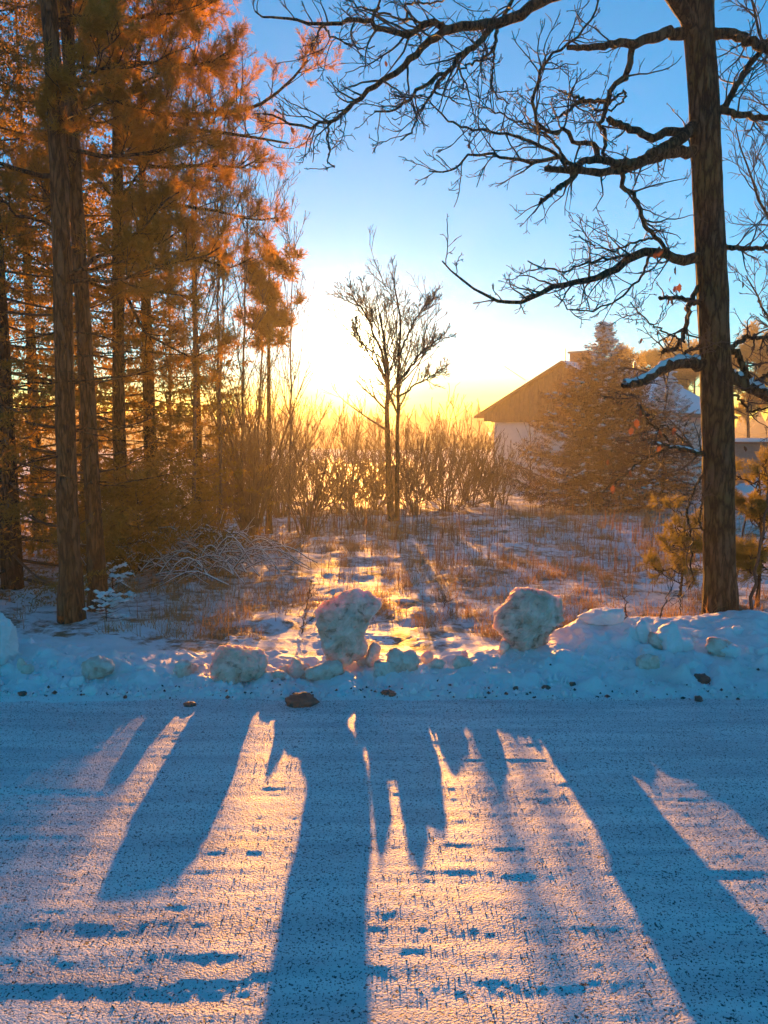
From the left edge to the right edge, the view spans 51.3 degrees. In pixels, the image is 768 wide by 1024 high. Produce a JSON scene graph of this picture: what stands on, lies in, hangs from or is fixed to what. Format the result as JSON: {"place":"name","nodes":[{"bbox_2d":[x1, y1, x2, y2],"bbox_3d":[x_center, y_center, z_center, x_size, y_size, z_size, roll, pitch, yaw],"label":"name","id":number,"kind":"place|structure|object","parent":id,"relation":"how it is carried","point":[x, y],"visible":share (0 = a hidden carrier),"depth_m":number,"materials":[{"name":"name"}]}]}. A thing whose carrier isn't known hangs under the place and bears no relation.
{"place":"outdoors","nodes":[
{"label":"outdoors","id":0,"kind":"place"},
{"bbox_2d":[0,686,767,1023],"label":"road","id":1,"kind":"structure","parent":0,"point":[640,804],"depth_m":2.99,"materials":[{"name":"snow"}]},
{"bbox_2d":[285,692,319,707],"bbox_3d":[-0.476,1.110,4.694,0.208,0.099,0.124,0,6,0],"label":"stone","id":2,"kind":"object","parent":1,"relation":"on","point":[300,700],"visible":0.91,"depth_m":4.65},
{"bbox_2d":[0,686,767,1023],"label":"grit","id":3,"kind":"object","parent":1,"relation":"on","point":[386,852],"visible":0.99,"depth_m":3.05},
{"bbox_2d":[0,432,767,655],"bbox_3d":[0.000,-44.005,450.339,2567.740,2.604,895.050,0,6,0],"label":"field","id":4,"kind":"structure","parent":0,"point":[43,619],"depth_m":8.71,"materials":[{"name":"snow"}]},
{"bbox_2d":[0,0,158,542],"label":"spruce tree","id":5,"kind":"object","parent":4,"relation":"on","point":[17,324],"visible":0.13,"depth_m":13.61,"materials":[{"name":"green plant"}]},
{"bbox_2d":[0,0,211,608],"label":"spruce tree","id":6,"kind":"object","parent":4,"relation":"on","point":[12,564],"visible":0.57,"depth_m":8.35,"materials":[{"name":"brown plant"}]},
{"bbox_2d":[83,588,130,619],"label":"spruce sapling","id":7,"kind":"object","parent":4,"relation":"on","point":[111,600],"visible":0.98,"depth_m":6.67,"materials":[{"name":"white plant"}]},
{"bbox_2d":[0,0,216,611],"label":"pine tree","id":8,"kind":"object","parent":4,"relation":"on","point":[95,546],"visible":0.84,"depth_m":7.16,"materials":[{"name":"brown plant"}]},
{"bbox_2d":[0,0,236,566],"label":"spruce tree","id":9,"kind":"object","parent":4,"relation":"on","point":[138,405],"visible":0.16,"depth_m":10.65,"materials":[{"name":"green plant"}]},
{"bbox_2d":[99,562,146,602],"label":"spruce sapling","id":10,"kind":"object","parent":4,"relation":"on","point":[116,575],"visible":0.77,"depth_m":7.47,"materials":[{"name":"white plant"}]},
{"bbox_2d":[0,0,248,623],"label":"pine tree","id":11,"kind":"object","parent":4,"relation":"on","point":[134,244],"visible":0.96,"depth_m":6.51,"materials":[{"name":"brown plant"}]},
{"bbox_2d":[22,454,268,578],"bbox_3d":[-2.996,0.089,9.526,2.416,1.576,2.575,4,7,35],"label":"shrub","id":12,"kind":"object","parent":4,"relation":"on","point":[157,508],"visible":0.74,"depth_m":9.23,"materials":[{"name":"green plant"}]},
{"bbox_2d":[28,0,271,539],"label":"spruce tree","id":13,"kind":"object","parent":4,"relation":"on","point":[148,391],"visible":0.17,"depth_m":11.48,"materials":[{"name":"green plant"}]},
{"bbox_2d":[0,0,344,558],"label":"pine tree","id":14,"kind":"object","parent":4,"relation":"on","point":[220,67],"visible":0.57,"depth_m":8.82,"materials":[{"name":"orange plant"}]},
{"bbox_2d":[98,1,257,513],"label":"birch tree","id":15,"kind":"object","parent":4,"relation":"on","point":[183,276],"visible":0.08,"depth_m":13.79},
{"bbox_2d":[81,507,318,588],"bbox_3d":[-2.295,0.391,9.510,3.087,0.888,2.274,-1,6,-10],"label":"brush pile","id":16,"kind":"object","parent":4,"relation":"on","point":[240,558],"visible":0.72,"depth_m":9.27,"materials":[{"name":"brown plant"}]},
{"bbox_2d":[126,139,276,532],"bbox_3d":[-3.166,-2.763,13.174,2.429,6.700,2.314,-6,8,-44],"label":"spruce tree","id":17,"kind":"object","parent":4,"relation":"on","point":[199,444],"visible":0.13,"depth_m":13.24,"materials":[{"name":"green plant"}]},
{"bbox_2d":[139,369,270,532],"bbox_3d":[-3.114,-1.121,14.239,2.246,3.228,1.809,0,6,0],"label":"willow shrub","id":18,"kind":"object","parent":4,"relation":"on","point":[225,505],"visible":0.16,"depth_m":14.21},
{"bbox_2d":[155,24,257,519],"bbox_3d":[-2.381,-3.165,11.003,1.523,7.544,1.501,-3,7,-30],"label":"birch tree","id":19,"kind":"object","parent":4,"relation":"on","point":[194,403],"visible":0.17,"depth_m":11.04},
{"bbox_2d":[188,71,263,530],"bbox_3d":[-2.317,-2.927,11.817,1.240,6.963,1.148,0,6,0],"label":"birch tree","id":20,"kind":"object","parent":4,"relation":"on","point":[218,396],"visible":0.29,"depth_m":11.87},
{"bbox_2d":[194,79,258,517],"bbox_3d":[-3.216,-4.059,16.050,1.589,8.819,1.652,-3,7,-27],"label":"birch tree","id":21,"kind":"object","parent":4,"relation":"on","point":[223,288],"visible":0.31,"depth_m":16.07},
{"bbox_2d":[201,419,262,489],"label":"thicket shrub","id":22,"kind":"object","parent":4,"relation":"on","point":[207,431],"visible":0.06,"depth_m":23.95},
{"bbox_2d":[175,324,321,540],"bbox_3d":[-2.249,-1.214,13.017,2.558,3.520,2.753,0,6,0],"label":"willow shrub","id":23,"kind":"object","parent":4,"relation":"on","point":[250,513],"visible":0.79,"depth_m":12.88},
{"bbox_2d":[208,98,295,540],"bbox_3d":[-2.283,-3.012,12.670,1.380,7.085,1.219,-6,8,-44],"label":"birch tree","id":24,"kind":"object","parent":4,"relation":"on","point":[244,345],"visible":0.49,"depth_m":12.71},
{"bbox_2d":[234,382,286,500],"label":"thicket shrub","id":25,"kind":"object","parent":4,"relation":"on","point":[263,425],"visible":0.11,"depth_m":25.50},
{"bbox_2d":[231,242,309,533],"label":"pine tree","id":26,"kind":"object","parent":4,"relation":"on","point":[271,321],"visible":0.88,"depth_m":14.42,"materials":[{"name":"green plant"}]},
{"bbox_2d":[229,126,314,520],"bbox_3d":[-2.220,-3.479,15.836,1.656,7.695,1.243,2,6,16],"label":"birch tree","id":27,"kind":"object","parent":4,"relation":"on","point":[261,353],"visible":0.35,"depth_m":15.68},
{"bbox_2d":[231,367,324,517],"bbox_3d":[-2.618,-1.607,18.331,2.550,3.568,2.253,0,6,0],"label":"willow shrub","id":28,"kind":"object","parent":4,"relation":"on","point":[279,513],"visible":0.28,"depth_m":18.52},
{"bbox_2d":[247,437,311,506],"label":"thicket shrub","id":29,"kind":"object","parent":4,"relation":"on","point":[305,461],"visible":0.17,"depth_m":21.85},
{"bbox_2d":[247,190,314,532],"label":"birch tree","id":30,"kind":"object","parent":4,"relation":"on","point":[290,391],"visible":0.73,"depth_m":15.30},
{"bbox_2d":[249,389,333,498],"bbox_3d":[-3.032,-2.247,27.393,3.088,3.920,2.672,-5,8,-38],"label":"thicket shrub","id":31,"kind":"object","parent":4,"relation":"on","point":[320,435],"visible":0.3,"depth_m":27.43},
{"bbox_2d":[237,389,360,534],"bbox_3d":[-1.548,-0.899,14.787,2.107,2.824,2.062,-4,7,-34],"label":"willow shrub","id":32,"kind":"object","parent":4,"relation":"on","point":[307,527],"visible":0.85,"depth_m":14.78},
{"bbox_2d":[248,457,382,511],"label":"thicket shrub","id":33,"kind":"object","parent":4,"relation":"on","point":[325,491],"visible":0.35,"depth_m":20.86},
{"bbox_2d":[272,417,359,499],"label":"thicket shrub","id":34,"kind":"object","parent":4,"relation":"on","point":[321,452],"visible":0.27,"depth_m":28.66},
{"bbox_2d":[300,434,357,513],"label":"willow shrub","id":35,"kind":"object","parent":4,"relation":"on","point":[334,491],"visible":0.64,"depth_m":19.97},
{"bbox_2d":[314,393,379,500],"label":"thicket shrub","id":36,"kind":"object","parent":4,"relation":"on","point":[356,447],"visible":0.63,"depth_m":27.89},
{"bbox_2d":[302,452,391,507],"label":"thicket shrub","id":37,"kind":"object","parent":4,"relation":"on","point":[351,497],"visible":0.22,"depth_m":22.36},
{"bbox_2d":[331,478,394,524],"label":"willow shrub","id":38,"kind":"object","parent":4,"relation":"on","point":[361,508],"visible":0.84,"depth_m":17.30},
{"bbox_2d":[327,441,419,510],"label":"thicket shrub","id":39,"kind":"object","parent":4,"relation":"on","point":[375,492],"visible":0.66,"depth_m":21.33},
{"bbox_2d":[328,404,418,499],"bbox_3d":[-0.275,-2.223,30.109,3.493,3.571,2.316,5,8,40],"label":"thicket shrub","id":40,"kind":"object","parent":4,"relation":"on","point":[374,433],"visible":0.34,"depth_m":29.71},
{"bbox_2d":[1,506,767,640],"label":"dry grass","id":41,"kind":"structure","parent":4,"relation":"on","point":[283,603],"depth_m":8.63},
{"bbox_2d":[348,441,429,506],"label":"bare bush","id":42,"kind":"object","parent":4,"relation":"on","point":[395,465],"visible":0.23,"depth_m":23.83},
{"bbox_2d":[322,225,456,520],"bbox_3d":[0.141,-2.960,17.696,2.840,6.411,2.276,3,6,23],"label":"bare tree","id":43,"kind":"object","parent":4,"relation":"on","point":[371,317],"visible":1,"depth_m":17.67,"materials":[{"name":"brown wood"}]},
{"bbox_2d":[14,404,767,449],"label":"distant forest","id":44,"kind":"object","parent":4,"relation":"on","point":[757,430],"visible":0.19,"depth_m":164.57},
{"bbox_2d":[360,405,442,500],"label":"thicket shrub","id":45,"kind":"object","parent":4,"relation":"on","point":[408,426],"visible":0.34,"depth_m":26.51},
{"bbox_2d":[376,417,449,514],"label":"bare bush","id":46,"kind":"object","parent":4,"relation":"on","point":[426,464],"visible":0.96,"depth_m":19.36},
{"bbox_2d":[359,437,468,508],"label":"thicket shrub","id":47,"kind":"object","parent":4,"relation":"on","point":[401,447],"visible":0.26,"depth_m":22.93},
{"bbox_2d":[391,421,453,500],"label":"bare bush","id":48,"kind":"object","parent":4,"relation":"on","point":[428,457],"visible":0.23,"depth_m":26.88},
{"bbox_2d":[406,382,469,497],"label":"thicket shrub","id":49,"kind":"object","parent":4,"relation":"on","point":[434,431],"visible":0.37,"depth_m":29.12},
{"bbox_2d":[400,422,482,511],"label":"bare bush","id":50,"kind":"object","parent":4,"relation":"on","point":[451,481],"visible":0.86,"depth_m":21.35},
{"bbox_2d":[120,528,765,622],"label":"weed stems","id":51,"kind":"object","parent":4,"relation":"on","point":[440,577],"visible":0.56,"depth_m":9.01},
{"bbox_2d":[369,459,533,511],"bbox_3d":[1.514,-0.729,22.600,3.740,1.543,3.923,-4,7,-32],"label":"thicket shrub","id":52,"kind":"object","parent":4,"relation":"on","point":[462,502],"visible":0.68,"depth_m":22.25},
{"bbox_2d":[438,413,495,493],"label":"bare bush","id":53,"kind":"object","parent":4,"relation":"on","point":[467,446],"visible":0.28,"depth_m":29.60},
{"bbox_2d":[438,398,499,498],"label":"thicket shrub","id":54,"kind":"object","parent":4,"relation":"on","point":[471,467],"visible":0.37,"depth_m":26.67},
{"bbox_2d":[258,487,696,583],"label":"weed stalks","id":55,"kind":"object","parent":4,"relation":"on","point":[454,533],"visible":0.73,"depth_m":14.63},
{"bbox_2d":[438,420,516,507],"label":"bare bush","id":56,"kind":"object","parent":4,"relation":"on","point":[476,464],"visible":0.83,"depth_m":23.38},
{"bbox_2d":[453,434,522,506],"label":"thicket shrub","id":57,"kind":"object","parent":4,"relation":"on","point":[496,464],"visible":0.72,"depth_m":23.48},
{"bbox_2d":[450,420,525,497],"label":"thicket shrub","id":58,"kind":"object","parent":4,"relation":"on","point":[485,457],"visible":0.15,"depth_m":28.64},
{"bbox_2d":[473,432,535,504],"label":"bare bush","id":59,"kind":"object","parent":4,"relation":"on","point":[504,484],"visible":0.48,"depth_m":24.61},
{"bbox_2d":[516,387,537,502],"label":"birch sapling","id":60,"kind":"object","parent":4,"relation":"on","point":[530,404],"visible":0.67,"depth_m":25.86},
{"bbox_2d":[492,321,701,514],"bbox_3d":[6.325,-2.583,22.934,6.092,5.712,6.041,-2,6,-22],"label":"spruce tree","id":61,"kind":"object","parent":4,"relation":"on","point":[584,408],"visible":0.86,"depth_m":22.22,"materials":[{"name":"green plant"}]},
{"bbox_2d":[474,348,737,493],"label":"house","id":62,"kind":"structure","parent":4,"relation":"on","point":[509,419],"depth_m":35.84,"materials":[{"name":"paint"}]},
{"bbox_2d":[617,342,651,370],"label":"pine tree","id":63,"kind":"object","parent":4,"relation":"on","point":[629,352],"visible":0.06,"depth_m":56.46,"materials":[{"name":"green plant"}]},
{"bbox_2d":[606,371,701,511],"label":"spruce tree","id":64,"kind":"object","parent":4,"relation":"on","point":[673,396],"visible":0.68,"depth_m":22.23,"materials":[{"name":"green plant"}]},
{"bbox_2d":[635,338,699,391],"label":"pine tree","id":65,"kind":"object","parent":4,"relation":"on","point":[652,357],"visible":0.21,"depth_m":48.43,"materials":[{"name":"green plant"}]},
{"bbox_2d":[636,492,702,595],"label":"pine sapling","id":66,"kind":"object","parent":4,"relation":"on","point":[680,540],"visible":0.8,"depth_m":8.26,"materials":[{"name":"green plant"}]},
{"bbox_2d":[659,336,699,393],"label":"pine tree","id":67,"kind":"object","parent":4,"relation":"on","point":[674,340],"visible":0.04,"depth_m":54.38,"materials":[{"name":"green plant"}]},
{"bbox_2d":[716,0,767,370],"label":"bare tree","id":68,"kind":"object","parent":4,"relation":"on","point":[755,189],"visible":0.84,"depth_m":9.10,"materials":[{"name":"brown plant"}]},
{"bbox_2d":[731,335,767,437],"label":"pine tree","id":69,"kind":"object","parent":4,"relation":"on","point":[745,397],"visible":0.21,"depth_m":50.96,"materials":[{"name":"green plant"}]},
{"bbox_2d":[735,477,765,502],"bbox_3d":[11.983,-0.575,25.595,1.576,1.078,0.971,0,6,0],"label":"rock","id":70,"kind":"object","parent":4,"relation":"on","point":[742,487],"visible":0.28,"depth_m":25.39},
{"bbox_2d":[735,438,767,485],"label":"shed","id":71,"kind":"structure","parent":4,"relation":"on","point":[752,445],"depth_m":42.40,"materials":[{"name":"grey wood"}]},
{"bbox_2d":[735,443,767,606],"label":"pine sapling","id":72,"kind":"object","parent":4,"relation":"on","point":[746,551],"visible":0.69,"depth_m":7.40,"materials":[{"name":"green plant"}]},
{"bbox_2d":[736,318,767,407],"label":"pine tree","id":73,"kind":"object","parent":4,"relation":"on","point":[746,350],"visible":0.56,"depth_m":47.33,"materials":[{"name":"green plant"}]},
{"bbox_2d":[736,426,767,577],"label":"sapling","id":74,"kind":"object","parent":4,"relation":"on","point":[742,534],"visible":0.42,"depth_m":7.85,"materials":[{"name":"green plant"}]},
{"bbox_2d":[749,467,767,609],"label":"sapling","id":75,"kind":"object","parent":4,"relation":"on","point":[752,592],"visible":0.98,"depth_m":6.98,"materials":[{"name":"brown plant"}]},
{"bbox_2d":[0,610,767,702],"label":"snow bank","id":76,"kind":"structure","parent":0,"point":[720,672],"depth_m":5.14,"materials":[{"name":"snow"}]},
{"bbox_2d":[0,612,19,664],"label":"snow boulder","id":77,"kind":"object","parent":76,"relation":"on","point":[9,645],"visible":0.99,"depth_m":5.15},
{"bbox_2d":[16,658,27,670],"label":"snow chunk","id":78,"kind":"object","parent":76,"relation":"on","point":[21,662],"visible":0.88,"depth_m":5.09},
{"bbox_2d":[20,664,33,673],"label":"snow chunk","id":79,"kind":"object","parent":76,"relation":"on","point":[27,669],"visible":1,"depth_m":5.07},
{"bbox_2d":[68,675,84,686],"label":"snow chunk","id":80,"kind":"object","parent":76,"relation":"on","point":[78,680],"visible":1,"depth_m":4.91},
{"bbox_2d":[81,684,97,695],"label":"snow chunk","id":81,"kind":"object","parent":76,"relation":"on","point":[91,690],"visible":1,"depth_m":4.81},
{"bbox_2d":[81,655,114,679],"bbox_3d":[-1.794,0.977,5.033,0.220,0.145,0.181,0,6,0],"label":"snow chunk","id":82,"kind":"object","parent":76,"relation":"on","point":[97,667],"visible":1,"depth_m":4.98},
{"bbox_2d":[173,659,191,677],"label":"snow chunk","id":83,"kind":"object","parent":76,"relation":"on","point":[182,668],"visible":0.98,"depth_m":5.09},
{"bbox_2d":[209,644,268,683],"bbox_3d":[-0.926,0.974,5.118,0.380,0.246,0.279,0,6,0],"label":"snow boulder","id":84,"kind":"object","parent":76,"relation":"on","point":[235,664],"visible":0.98,"depth_m":5.04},
{"bbox_2d":[271,670,288,679],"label":"snow chunk","id":85,"kind":"object","parent":76,"relation":"on","point":[280,674],"visible":0.94,"depth_m":5.11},
{"bbox_2d":[288,657,306,678],"bbox_3d":[-0.560,1.022,5.206,0.134,0.162,0.098,0,6,0],"label":"snow chunk","id":86,"kind":"object","parent":76,"relation":"on","point":[297,668],"visible":0.91,"depth_m":5.17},
{"bbox_2d":[305,660,344,681],"bbox_3d":[-0.380,1.016,5.090,0.260,0.142,0.146,0,6,0],"label":"snow chunk","id":87,"kind":"object","parent":76,"relation":"on","point":[329,669],"visible":0.92,"depth_m":5.05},
{"bbox_2d":[314,588,381,668],"bbox_3d":[-0.236,0.762,5.240,0.452,0.533,0.327,0,6,0],"label":"snow boulder","id":88,"kind":"object","parent":76,"relation":"on","point":[344,618],"visible":0.98,"depth_m":5.15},
{"bbox_2d":[365,641,380,666],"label":"snow chunk","id":89,"kind":"object","parent":76,"relation":"on","point":[372,655],"visible":0.91,"depth_m":5.23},
{"bbox_2d":[1,664,759,699],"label":"gravel","id":90,"kind":"structure","parent":76,"relation":"on","point":[389,686],"depth_m":4.84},
{"bbox_2d":[0,630,767,699],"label":"snow crumbs","id":91,"kind":"object","parent":76,"relation":"on","point":[427,693],"visible":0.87,"depth_m":4.93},
{"bbox_2d":[373,660,401,675],"bbox_3d":[0.023,1.006,5.121,0.183,0.112,0.110,0,6,0],"label":"snow chunk","id":92,"kind":"object","parent":76,"relation":"on","point":[385,667],"visible":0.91,"depth_m":5.10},
{"bbox_2d":[380,689,396,696],"bbox_3d":[0.027,1.095,4.835,0.101,0.038,0.059,3,7,26],"label":"stone","id":93,"kind":"object","parent":76,"relation":"on","point":[390,693],"visible":1,"depth_m":4.82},
{"bbox_2d":[386,647,406,670],"bbox_3d":[0.080,0.956,5.149,0.135,0.180,0.092,3,7,27],"label":"snow chunk","id":94,"kind":"object","parent":76,"relation":"on","point":[395,655],"visible":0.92,"depth_m":5.12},
{"bbox_2d":[403,650,419,670],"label":"snow chunk","id":95,"kind":"object","parent":76,"relation":"on","point":[411,661],"visible":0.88,"depth_m":5.14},
{"bbox_2d":[421,650,433,663],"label":"snow chunk","id":96,"kind":"object","parent":76,"relation":"on","point":[427,656],"visible":0.88,"depth_m":5.29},
{"bbox_2d":[429,657,445,668],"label":"snow chunk","id":97,"kind":"object","parent":76,"relation":"on","point":[438,663],"visible":1,"depth_m":5.18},
{"bbox_2d":[452,654,472,668],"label":"snow chunk","id":98,"kind":"object","parent":76,"relation":"on","point":[459,661],"visible":1,"depth_m":5.16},
{"bbox_2d":[499,639,510,654],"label":"snow chunk","id":99,"kind":"object","parent":76,"relation":"on","point":[504,646],"visible":1,"depth_m":5.38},
{"bbox_2d":[252,0,767,614],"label":"oak tree","id":100,"kind":"object","parent":76,"relation":"on","point":[698,34],"visible":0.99,"depth_m":5.79,"materials":[{"name":"brown plant"}]},
{"bbox_2d":[492,587,564,651],"bbox_3d":[0.988,0.729,5.480,0.488,0.439,0.398,0,6,0],"label":"snow boulder","id":101,"kind":"object","parent":76,"relation":"on","point":[526,618],"visible":0.99,"depth_m":5.36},
{"bbox_2d":[577,607,624,625],"bbox_3d":[1.589,0.763,5.861,0.348,0.126,0.202,0,6,0],"label":"snow chunk","id":102,"kind":"object","parent":76,"relation":"on","point":[605,616],"visible":1,"depth_m":5.78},
{"bbox_2d":[623,624,638,640],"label":"snow chunk","id":103,"kind":"object","parent":76,"relation":"on","point":[631,630],"visible":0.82,"depth_m":5.48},
{"bbox_2d":[635,618,650,643],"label":"snow chunk","id":104,"kind":"object","parent":76,"relation":"on","point":[643,628],"visible":0.96,"depth_m":5.46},
{"bbox_2d":[636,654,659,669],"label":"snow chunk","id":105,"kind":"object","parent":76,"relation":"on","point":[647,661],"visible":1,"depth_m":5.12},
{"bbox_2d":[648,632,662,649],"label":"snow chunk","id":106,"kind":"object","parent":76,"relation":"on","point":[654,641],"visible":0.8,"depth_m":5.40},
{"bbox_2d":[659,562,678,617],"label":"sapling","id":107,"kind":"object","parent":76,"relation":"on","point":[669,572],"visible":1,"depth_m":5.96,"materials":[{"name":"brown plant"}]},
{"bbox_2d":[656,621,682,653],"bbox_3d":[1.931,0.849,5.418,0.179,0.236,0.196,0,6,0],"label":"snow chunk","id":108,"kind":"object","parent":76,"relation":"on","point":[669,635],"visible":0.94,"depth_m":5.36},
{"bbox_2d":[681,638,694,651],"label":"snow chunk","id":109,"kind":"object","parent":76,"relation":"on","point":[688,644],"visible":0.79,"depth_m":5.37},
{"bbox_2d":[686,660,698,669],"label":"snow chunk","id":110,"kind":"object","parent":76,"relation":"on","point":[692,664],"visible":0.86,"depth_m":5.14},
{"bbox_2d":[694,673,710,683],"bbox_3d":[1.990,1.056,5.028,0.118,0.083,0.067,0,6,0],"label":"stone","id":111,"kind":"object","parent":76,"relation":"on","point":[703,678],"visible":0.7,"depth_m":5.01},
{"bbox_2d":[705,637,732,656],"bbox_3d":[2.241,0.900,5.318,0.186,0.142,0.148,4,7,33],"label":"snow chunk","id":112,"kind":"object","parent":76,"relation":"on","point":[714,645],"visible":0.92,"depth_m":5.29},
{"bbox_2d":[720,643,740,657],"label":"snow chunk","id":113,"kind":"object","parent":76,"relation":"on","point":[732,651],"visible":0.96,"depth_m":5.25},
{"bbox_2d":[732,625,743,634],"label":"snow chunk","id":114,"kind":"object","parent":76,"relation":"on","point":[738,630],"visible":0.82,"depth_m":5.68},
{"bbox_2d":[0,0,767,431],"label":"sky","id":115,"kind":"structure","parent":0,"point":[364,189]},
{"bbox_2d":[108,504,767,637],"bbox_3d":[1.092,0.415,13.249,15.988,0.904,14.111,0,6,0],"label":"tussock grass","id":116,"kind":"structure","parent":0,"point":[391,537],"depth_m":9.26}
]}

